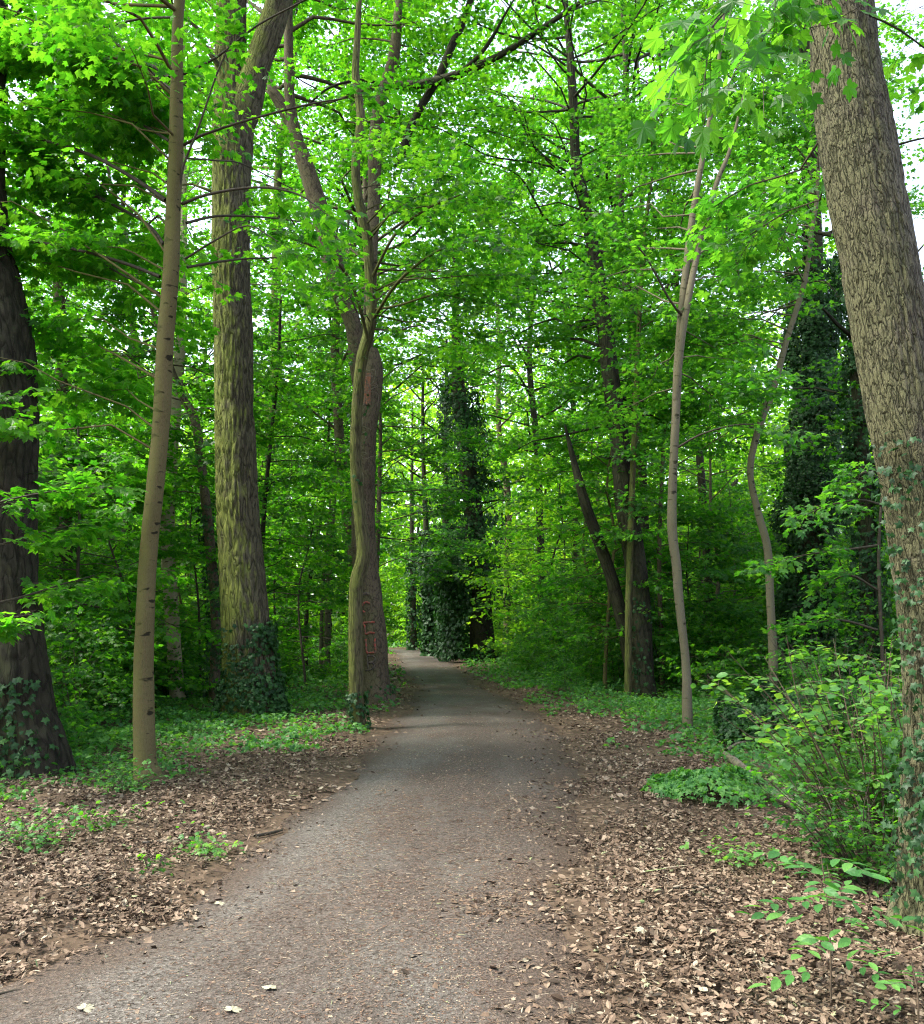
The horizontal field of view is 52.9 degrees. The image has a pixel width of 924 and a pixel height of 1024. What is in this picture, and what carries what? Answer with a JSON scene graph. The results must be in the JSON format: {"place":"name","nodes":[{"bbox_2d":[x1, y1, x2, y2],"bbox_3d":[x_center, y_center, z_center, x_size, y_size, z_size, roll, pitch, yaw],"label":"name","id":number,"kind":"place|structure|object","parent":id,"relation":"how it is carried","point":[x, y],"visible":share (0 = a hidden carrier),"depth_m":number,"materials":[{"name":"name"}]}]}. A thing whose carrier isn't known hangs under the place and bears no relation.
{"place":"outdoors","nodes":[
{"label":"outdoors","id":0,"kind":"place"},
{"bbox_2d":[0,649,607,1023],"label":"path","id":1,"kind":"structure","parent":0,"point":[49,994],"depth_m":5.20,"materials":[{"name":"grey gravel"}]},
{"bbox_2d":[0,632,923,1023],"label":"ground","id":2,"kind":"structure","parent":0,"point":[196,874],"depth_m":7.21,"materials":[{"name":"brown plant"}]},
{"bbox_2d":[0,708,99,768],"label":"maple seedling","id":3,"kind":"object","parent":2,"relation":"on","point":[77,758],"visible":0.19,"depth_m":10.39,"materials":[{"name":"green plant"}]},
{"bbox_2d":[0,788,115,855],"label":"leafy sprig","id":4,"kind":"object","parent":2,"relation":"on","point":[21,825],"visible":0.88,"depth_m":6.61,"materials":[{"name":"green plant"}]},
{"bbox_2d":[38,401,102,613],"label":"maple sapling","id":5,"kind":"object","parent":2,"relation":"on","point":[56,461],"visible":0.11,"depth_m":14.34,"materials":[{"name":"green plant"}]},
{"bbox_2d":[0,459,147,645],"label":"maple sapling","id":6,"kind":"object","parent":2,"relation":"on","point":[58,592],"visible":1,"depth_m":9.31,"materials":[{"name":"green plant"}]},
{"bbox_2d":[44,618,116,741],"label":"maple seedling","id":7,"kind":"object","parent":2,"relation":"on","point":[65,641],"visible":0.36,"depth_m":11.46,"materials":[{"name":"green plant"}]},
{"bbox_2d":[38,368,126,668],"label":"maple sapling","id":8,"kind":"object","parent":2,"relation":"on","point":[84,569],"visible":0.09,"depth_m":17.07,"materials":[{"name":"green plant"}]},
{"bbox_2d":[56,698,108,748],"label":"maple seedling","id":9,"kind":"object","parent":2,"relation":"on","point":[91,715],"visible":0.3,"depth_m":12.09,"materials":[{"name":"green plant"}]},
{"bbox_2d":[38,514,137,623],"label":"maple sapling","id":10,"kind":"object","parent":2,"relation":"on","point":[88,568],"visible":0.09,"depth_m":20.87,"materials":[{"name":"green plant"}]},
{"bbox_2d":[44,608,132,717],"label":"maple seedling","id":11,"kind":"object","parent":2,"relation":"on","point":[69,654],"visible":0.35,"depth_m":13.82,"materials":[{"name":"green plant"}]},
{"bbox_2d":[30,313,160,629],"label":"maple sapling","id":12,"kind":"object","parent":2,"relation":"on","point":[109,553],"visible":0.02,"depth_m":21.35,"materials":[{"name":"green plant"}]},
{"bbox_2d":[47,795,164,831],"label":"leafy sprig","id":13,"kind":"object","parent":2,"relation":"on","point":[107,825],"visible":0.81,"depth_m":7.26,"materials":[{"name":"green plant"}]},
{"bbox_2d":[43,602,169,745],"bbox_3d":[-5.366,2.401,13.019,2.341,2.339,2.602,-4,-8,32],"label":"maple seedling","id":14,"kind":"object","parent":2,"relation":"on","point":[104,631],"visible":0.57,"depth_m":12.93,"materials":[{"name":"green plant"}]},
{"bbox_2d":[7,94,213,686],"bbox_3d":[-8.530,-3.184,19.368,6.553,14.702,5.685,-5,-9,38],"label":"ivy clad tree","id":15,"kind":"object","parent":2,"relation":"on","point":[69,380],"visible":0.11,"depth_m":19.21,"materials":[{"name":"green plant"}]},
{"bbox_2d":[77,753,180,794],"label":"leafy sprig","id":16,"kind":"object","parent":2,"relation":"on","point":[118,779],"visible":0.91,"depth_m":8.89,"materials":[{"name":"green plant"}]},
{"bbox_2d":[38,431,220,710],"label":"maple sapling","id":17,"kind":"object","parent":2,"relation":"on","point":[166,537],"visible":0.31,"depth_m":17.60,"materials":[{"name":"green plant"}]},
{"bbox_2d":[38,380,221,701],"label":"maple sapling","id":18,"kind":"object","parent":2,"relation":"on","point":[91,450],"visible":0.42,"depth_m":15.87,"materials":[{"name":"green plant"}]},
{"bbox_2d":[5,14,276,576],"bbox_3d":[-9.817,-4.975,27.036,8.524,20.322,7.823,5,-8,-35],"label":"woodland tree","id":19,"kind":"object","parent":2,"relation":"on","point":[148,220],"visible":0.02,"depth_m":27.28,"materials":[{"name":"green plant"}]},
{"bbox_2d":[0,0,283,780],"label":"oak tree","id":20,"kind":"object","parent":2,"relation":"on","point":[29,716],"visible":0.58,"depth_m":10.13,"materials":[{"name":"green plant"}]},
{"bbox_2d":[120,603,209,699],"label":"maple seedling","id":21,"kind":"object","parent":2,"relation":"on","point":[200,648],"visible":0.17,"depth_m":19.86,"materials":[{"name":"green plant"}]},
{"bbox_2d":[118,483,217,649],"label":"maple sapling","id":22,"kind":"object","parent":2,"relation":"on","point":[180,601],"visible":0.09,"depth_m":26.32,"materials":[{"name":"green plant"}]},
{"bbox_2d":[36,158,328,703],"bbox_3d":[-5.971,-2.079,19.403,6.149,12.510,6.559,0,-7,0],"label":"ivy clad tree","id":23,"kind":"object","parent":2,"relation":"on","point":[206,518],"visible":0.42,"depth_m":18.86,"materials":[{"name":"green plant"}]},
{"bbox_2d":[9,0,363,703],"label":"young maple","id":24,"kind":"object","parent":2,"relation":"on","point":[166,563],"visible":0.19,"depth_m":19.94,"materials":[{"name":"green plant"}]},
{"bbox_2d":[94,448,299,696],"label":"maple sapling","id":25,"kind":"object","parent":2,"relation":"on","point":[136,532],"visible":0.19,"depth_m":21.19,"materials":[{"name":"green plant"}]},
{"bbox_2d":[0,0,403,783],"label":"young maple","id":26,"kind":"object","parent":2,"relation":"on","point":[66,44],"visible":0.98,"depth_m":10.71,"materials":[{"name":"green plant"}]},
{"bbox_2d":[169,799,259,863],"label":"leafy sprig","id":27,"kind":"object","parent":2,"relation":"on","point":[207,847],"visible":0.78,"depth_m":6.58,"materials":[{"name":"green plant"}]},
{"bbox_2d":[39,0,423,719],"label":"oak tree","id":28,"kind":"object","parent":2,"relation":"on","point":[251,676],"visible":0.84,"depth_m":16.67,"materials":[{"name":"green plant"}]},
{"bbox_2d":[111,265,393,615],"bbox_3d":[-4.774,-0.706,21.856,6.300,10.379,6.039,0,-7,0],"label":"young maple","id":29,"kind":"object","parent":2,"relation":"on","point":[336,379],"visible":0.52,"depth_m":21.59,"materials":[{"name":"green plant"}]},
{"bbox_2d":[186,443,335,639],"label":"maple sapling","id":30,"kind":"object","parent":2,"relation":"on","point":[277,525],"visible":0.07,"depth_m":31.96,"materials":[{"name":"green plant"}]},
{"bbox_2d":[192,411,351,678],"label":"maple sapling","id":31,"kind":"object","parent":2,"relation":"on","point":[305,598],"visible":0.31,"depth_m":26.49,"materials":[{"name":"green plant"}]},
{"bbox_2d":[146,2,420,545],"bbox_3d":[-6.475,-8.355,33.392,10.883,28.543,11.934,3,-8,-24],"label":"woodland tree","id":32,"kind":"object","parent":2,"relation":"on","point":[278,173],"visible":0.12,"depth_m":33.34,"materials":[{"name":"green plant"}]},
{"bbox_2d":[218,463,398,685],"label":"maple sapling","id":33,"kind":"object","parent":2,"relation":"on","point":[329,604],"visible":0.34,"depth_m":24.14,"materials":[{"name":"green plant"}]},
{"bbox_2d":[190,120,446,480],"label":"woodland tree","id":34,"kind":"object","parent":2,"relation":"on","point":[392,434],"visible":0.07,"depth_m":44.59,"materials":[{"name":"green plant"}]},
{"bbox_2d":[255,205,413,667],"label":"young maple","id":35,"kind":"object","parent":2,"relation":"on","point":[325,618],"visible":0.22,"depth_m":30.43,"materials":[{"name":"green plant"}]},
{"bbox_2d":[257,381,418,669],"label":"young maple","id":36,"kind":"object","parent":2,"relation":"on","point":[393,504],"visible":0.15,"depth_m":30.23,"materials":[{"name":"green plant"}]},
{"bbox_2d":[189,0,520,573],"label":"woodland tree","id":37,"kind":"object","parent":2,"relation":"on","point":[337,427],"visible":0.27,"depth_m":27.46,"materials":[{"name":"green plant"}]},
{"bbox_2d":[163,0,569,497],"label":"woodland tree","id":38,"kind":"object","parent":2,"relation":"on","point":[401,243],"visible":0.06,"depth_m":33.57,"materials":[{"name":"green plant"}]},
{"bbox_2d":[185,0,590,702],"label":"weathered tree","id":39,"kind":"object","parent":2,"relation":"on","point":[377,684],"visible":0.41,"depth_m":21.86,"materials":[{"name":"green plant"}]},
{"bbox_2d":[254,233,522,593],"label":"arching maple","id":40,"kind":"object","parent":2,"relation":"on","point":[431,449],"visible":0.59,"depth_m":26.20,"materials":[{"name":"green plant"}]},
{"bbox_2d":[218,0,563,729],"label":"twisted tree","id":41,"kind":"object","parent":2,"relation":"on","point":[440,200],"visible":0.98,"depth_m":14.62,"materials":[{"name":"green plant"}]},
{"bbox_2d":[326,401,456,649],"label":"ivy clad tree","id":42,"kind":"object","parent":2,"relation":"on","point":[412,633],"visible":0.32,"depth_m":59.93,"materials":[{"name":"green plant"}]},
{"bbox_2d":[375,333,503,655],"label":"ivy clad tree","id":43,"kind":"object","parent":2,"relation":"on","point":[428,623],"visible":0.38,"depth_m":48.38,"materials":[{"name":"green plant"}]},
{"bbox_2d":[0,638,902,884],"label":"ground ivy","id":44,"kind":"object","parent":2,"relation":"on","point":[185,726],"visible":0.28,"depth_m":14.86,"materials":[{"name":"green plant"}]},
{"bbox_2d":[376,322,532,658],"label":"ivy clad tree","id":45,"kind":"object","parent":2,"relation":"on","point":[438,640],"visible":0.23,"depth_m":45.75,"materials":[{"name":"green plant"}]},
{"bbox_2d":[36,325,882,641],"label":"woodland","id":46,"kind":"object","parent":2,"relation":"on","point":[420,523],"visible":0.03,"depth_m":79.96,"materials":[{"name":"green plant"}]},
{"bbox_2d":[345,169,598,662],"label":"ivy clad tree","id":47,"kind":"object","parent":2,"relation":"on","point":[474,524],"visible":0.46,"depth_m":41.44,"materials":[{"name":"green plant"}]},
{"bbox_2d":[399,200,607,644],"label":"woodland tree","id":48,"kind":"object","parent":2,"relation":"on","point":[508,490],"visible":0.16,"depth_m":57.38,"materials":[{"name":"green plant"}]},
{"bbox_2d":[465,545,560,652],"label":"maple sapling","id":49,"kind":"object","parent":2,"relation":"on","point":[514,582],"visible":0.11,"depth_m":46.59,"materials":[{"name":"green plant"}]},
{"bbox_2d":[400,43,663,622],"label":"woodland tree","id":50,"kind":"object","parent":2,"relation":"on","point":[533,410],"visible":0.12,"depth_m":44.76,"materials":[{"name":"green plant"}]},
{"bbox_2d":[447,439,624,656],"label":"maple sapling","id":51,"kind":"object","parent":2,"relation":"on","point":[521,560],"visible":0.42,"depth_m":35.34,"materials":[{"name":"green plant"}]},
{"bbox_2d":[327,0,756,697],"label":"dark oak","id":52,"kind":"object","parent":2,"relation":"on","point":[643,668],"visible":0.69,"depth_m":21.44,"materials":[{"name":"green plant"}]},
{"bbox_2d":[466,467,618,658],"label":"maple sapling","id":53,"kind":"object","parent":2,"relation":"on","point":[555,488],"visible":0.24,"depth_m":38.30,"materials":[{"name":"green plant"}]},
{"bbox_2d":[537,648,587,693],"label":"maple seedling","id":54,"kind":"object","parent":2,"relation":"on","point":[566,671],"visible":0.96,"depth_m":21.15,"materials":[{"name":"green plant"}]},
{"bbox_2d":[435,105,705,616],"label":"woodland tree","id":55,"kind":"object","parent":2,"relation":"on","point":[542,354],"visible":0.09,"depth_m":47.75,"materials":[{"name":"green plant"}]},
{"bbox_2d":[530,565,612,668],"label":"maple sapling","id":56,"kind":"object","parent":2,"relation":"on","point":[557,597],"visible":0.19,"depth_m":31.36,"materials":[{"name":"green plant"}]},
{"bbox_2d":[485,412,667,677],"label":"maple sapling","id":57,"kind":"object","parent":2,"relation":"on","point":[565,512],"visible":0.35,"depth_m":28.63,"materials":[{"name":"green plant"}]},
{"bbox_2d":[533,574,620,674],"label":"maple seedling","id":58,"kind":"object","parent":2,"relation":"on","point":[556,637],"visible":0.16,"depth_m":27.77,"materials":[{"name":"green plant"}]},
{"bbox_2d":[491,376,728,688],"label":"maple sapling","id":59,"kind":"object","parent":2,"relation":"on","point":[568,582],"visible":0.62,"depth_m":22.12,"materials":[{"name":"green plant"}]},
{"bbox_2d":[560,597,665,687],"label":"maple seedling","id":60,"kind":"object","parent":2,"relation":"on","point":[587,674],"visible":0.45,"depth_m":23.10,"materials":[{"name":"green plant"}]},
{"bbox_2d":[505,232,723,567],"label":"woodland tree","id":61,"kind":"object","parent":2,"relation":"on","point":[682,476],"visible":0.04,"depth_m":49.14,"materials":[{"name":"green plant"}]},
{"bbox_2d":[547,520,696,649],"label":"maple sapling","id":62,"kind":"object","parent":2,"relation":"on","point":[619,562],"visible":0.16,"depth_m":25.30,"materials":[{"name":"green plant"}]},
{"bbox_2d":[508,78,783,695],"bbox_3d":[4.306,-2.943,21.194,6.422,14.691,7.005,0,-7,0],"label":"young maple","id":63,"kind":"object","parent":2,"relation":"on","point":[608,185],"visible":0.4,"depth_m":21.36,"materials":[{"name":"green plant"}]},
{"bbox_2d":[416,0,896,666],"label":"woodland tree","id":64,"kind":"object","parent":2,"relation":"on","point":[628,56],"visible":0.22,"depth_m":28.16,"materials":[{"name":"green plant"}]},
{"bbox_2d":[583,570,730,687],"bbox_3d":[4.565,2.989,21.888,3.324,3.321,3.695,0,-7,3],"label":"maple seedling","id":65,"kind":"object","parent":2,"relation":"on","point":[692,633],"visible":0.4,"depth_m":21.42,"materials":[{"name":"green plant"}]},
{"bbox_2d":[532,0,794,573],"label":"woodland tree","id":66,"kind":"object","parent":2,"relation":"on","point":[598,56],"visible":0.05,"depth_m":36.86,"materials":[{"name":"green plant"}]},
{"bbox_2d":[553,273,790,691],"bbox_3d":[4.746,-0.502,22.921,5.370,10.227,5.941,2,-7,-19],"label":"young maple","id":67,"kind":"object","parent":2,"relation":"on","point":[642,502],"visible":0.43,"depth_m":22.01,"materials":[{"name":"green plant"}]},
{"bbox_2d":[517,0,832,728],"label":"young maple","id":68,"kind":"object","parent":2,"relation":"on","point":[603,223],"visible":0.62,"depth_m":15.95,"materials":[{"name":"green plant"}]},
{"bbox_2d":[514,0,850,666],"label":"woodland tree","id":69,"kind":"object","parent":2,"relation":"on","point":[609,90],"visible":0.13,"depth_m":30.79,"materials":[{"name":"green plant"}]},
{"bbox_2d":[616,502,776,675],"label":"maple sapling","id":70,"kind":"object","parent":2,"relation":"on","point":[717,534],"visible":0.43,"depth_m":22.74,"materials":[{"name":"green plant"}]},
{"bbox_2d":[652,602,754,693],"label":"maple seedling","id":71,"kind":"object","parent":2,"relation":"on","point":[698,637],"visible":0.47,"depth_m":21.39,"materials":[{"name":"green plant"}]},
{"bbox_2d":[640,764,777,807],"bbox_3d":[2.343,2.555,8.770,1.211,0.354,1.235,2,-7,-12],"label":"ivy mound","id":72,"kind":"object","parent":2,"relation":"on","point":[679,782],"visible":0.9,"depth_m":8.58,"materials":[{"name":"green plant"}]},
{"bbox_2d":[649,458,768,632],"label":"maple sapling","id":73,"kind":"object","parent":2,"relation":"on","point":[713,476],"visible":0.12,"depth_m":31.79,"materials":[{"name":"green plant"}]},
{"bbox_2d":[598,361,823,657],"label":"maple sapling","id":74,"kind":"object","parent":2,"relation":"on","point":[700,585],"visible":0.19,"depth_m":26.84,"materials":[{"name":"green plant"}]},
{"bbox_2d":[655,644,766,701],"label":"maple seedling","id":75,"kind":"object","parent":2,"relation":"on","point":[723,663],"visible":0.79,"depth_m":19.21,"materials":[{"name":"green plant"}]},
{"bbox_2d":[590,70,834,683],"bbox_3d":[4.798,-2.192,16.866,4.919,12.155,6.715,0,-7,0],"label":"young maple","id":76,"kind":"object","parent":2,"relation":"on","point":[694,448],"visible":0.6,"depth_m":16.28,"materials":[{"name":"green plant"}]},
{"bbox_2d":[651,296,794,552],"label":"woodland tree","id":77,"kind":"object","parent":2,"relation":"on","point":[774,456],"visible":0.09,"depth_m":57.20,"materials":[{"name":"green plant"}]},
{"bbox_2d":[655,471,794,657],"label":"maple sapling","id":78,"kind":"object","parent":2,"relation":"on","point":[767,501],"visible":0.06,"depth_m":33.51,"materials":[{"name":"green plant"}]},
{"bbox_2d":[673,591,779,685],"bbox_3d":[6.242,3.275,22.227,2.755,2.752,3.063,-5,-8,34],"label":"maple seedling","id":79,"kind":"object","parent":2,"relation":"on","point":[696,607],"visible":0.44,"depth_m":21.92,"materials":[{"name":"green plant"}]},
{"bbox_2d":[677,478,778,665],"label":"maple sapling","id":80,"kind":"object","parent":2,"relation":"on","point":[749,530],"visible":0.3,"depth_m":28.52,"materials":[{"name":"green plant"}]},
{"bbox_2d":[674,588,783,677],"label":"maple seedling","id":81,"kind":"object","parent":2,"relation":"on","point":[755,637],"visible":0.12,"depth_m":24.04,"materials":[{"name":"green plant"}]},
{"bbox_2d":[678,813,791,871],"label":"leafy sprig","id":82,"kind":"object","parent":2,"relation":"on","point":[729,855],"visible":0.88,"depth_m":6.29,"materials":[{"name":"green plant"}]},
{"bbox_2d":[712,676,828,749],"bbox_3d":[4.116,2.686,12.358,1.585,0.959,1.650,-3,-8,25],"label":"ivy mound","id":83,"kind":"object","parent":2,"relation":"on","point":[758,701],"visible":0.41,"depth_m":12.22,"materials":[{"name":"green plant"}]},
{"bbox_2d":[627,0,923,941],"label":"leaning oak","id":84,"kind":"object","parent":2,"relation":"on","point":[861,182],"visible":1,"depth_m":5.23,"materials":[{"name":"grey plant"}]},
{"bbox_2d":[690,633,902,850],"bbox_3d":[2.763,1.675,6.896,1.766,1.606,2.123,-5,-9,37],"label":"round leaved shrub","id":85,"kind":"object","parent":2,"relation":"on","point":[793,732],"visible":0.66,"depth_m":6.68,"materials":[{"name":"green plant"}]},
{"bbox_2d":[723,236,870,536],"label":"woodland tree","id":86,"kind":"object","parent":2,"relation":"on","point":[776,410],"visible":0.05,"depth_m":58.74,"materials":[{"name":"green plant"}]},
{"bbox_2d":[734,629,865,689],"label":"leafy shrub","id":87,"kind":"object","parent":2,"relation":"on","point":[764,673],"visible":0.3,"depth_m":15.70,"materials":[{"name":"green plant"}]},
{"bbox_2d":[678,0,923,679],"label":"ivy clad tree","id":88,"kind":"object","parent":2,"relation":"on","point":[811,341],"visible":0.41,"depth_m":24.66,"materials":[{"name":"green plant"}]},
{"bbox_2d":[717,739,899,886],"bbox_3d":[2.475,1.930,6.002,1.498,0.885,1.475,3,-8,-25],"label":"leafy shrub","id":89,"kind":"object","parent":2,"relation":"on","point":[835,826],"visible":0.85,"depth_m":5.90,"materials":[{"name":"green plant"}]},
{"bbox_2d":[695,0,923,693],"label":"ivy clad tree","id":90,"kind":"object","parent":2,"relation":"on","point":[865,533],"visible":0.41,"depth_m":20.43,"materials":[{"name":"green plant"}]},
{"bbox_2d":[733,456,885,686],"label":"maple sapling","id":91,"kind":"object","parent":2,"relation":"on","point":[842,575],"visible":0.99,"depth_m":13.03,"materials":[{"name":"green plant"}]},
{"bbox_2d":[750,672,902,747],"bbox_3d":[4.710,2.594,11.981,2.140,1.051,2.093,0,-7,0],"label":"leafy shrub","id":92,"kind":"object","parent":2,"relation":"on","point":[898,703],"visible":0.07,"depth_m":11.66,"materials":[{"name":"green plant"}]},
{"bbox_2d":[752,625,901,757],"bbox_3d":[4.434,2.145,10.892,1.751,1.637,2.106,-4,-8,28],"label":"leafy shrub","id":93,"kind":"object","parent":2,"relation":"on","point":[812,675],"visible":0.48,"depth_m":10.71,"materials":[{"name":"green plant"}]},
{"bbox_2d":[734,849,923,1002],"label":"ash seedling","id":94,"kind":"object","parent":2,"relation":"on","point":[810,939],"visible":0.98,"depth_m":4.04,"materials":[{"name":"green plant"}]},
{"bbox_2d":[780,380,899,652],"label":"maple sapling","id":95,"kind":"object","parent":2,"relation":"on","point":[836,425],"visible":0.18,"depth_m":20.84,"materials":[{"name":"green plant"}]},
{"bbox_2d":[795,861,889,930],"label":"ash seedling","id":96,"kind":"object","parent":2,"relation":"on","point":[841,902],"visible":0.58,"depth_m":4.94,"materials":[{"name":"green plant"}]},
{"bbox_2d":[810,586,901,693],"bbox_3d":[8.034,2.597,17.012,3.247,2.918,2.921,-4,-8,29],"label":"maple seedling","id":97,"kind":"object","parent":2,"relation":"on","point":[868,602],"visible":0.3,"depth_m":17.26,"materials":[{"name":"green plant"}]},
{"bbox_2d":[847,663,902,831],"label":"round leaved shrub","id":98,"kind":"object","parent":2,"relation":"on","point":[881,687],"visible":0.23,"depth_m":6.49,"materials":[{"name":"green plant"}]},
{"bbox_2d":[856,946,923,1023],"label":"ash seedling","id":99,"kind":"object","parent":2,"relation":"on","point":[880,984],"visible":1,"depth_m":3.72,"materials":[{"name":"green plant"}]},
{"bbox_2d":[5,0,923,626],"label":"sky","id":100,"kind":"structure","parent":0,"point":[913,123],"materials":[{"name":"white"}]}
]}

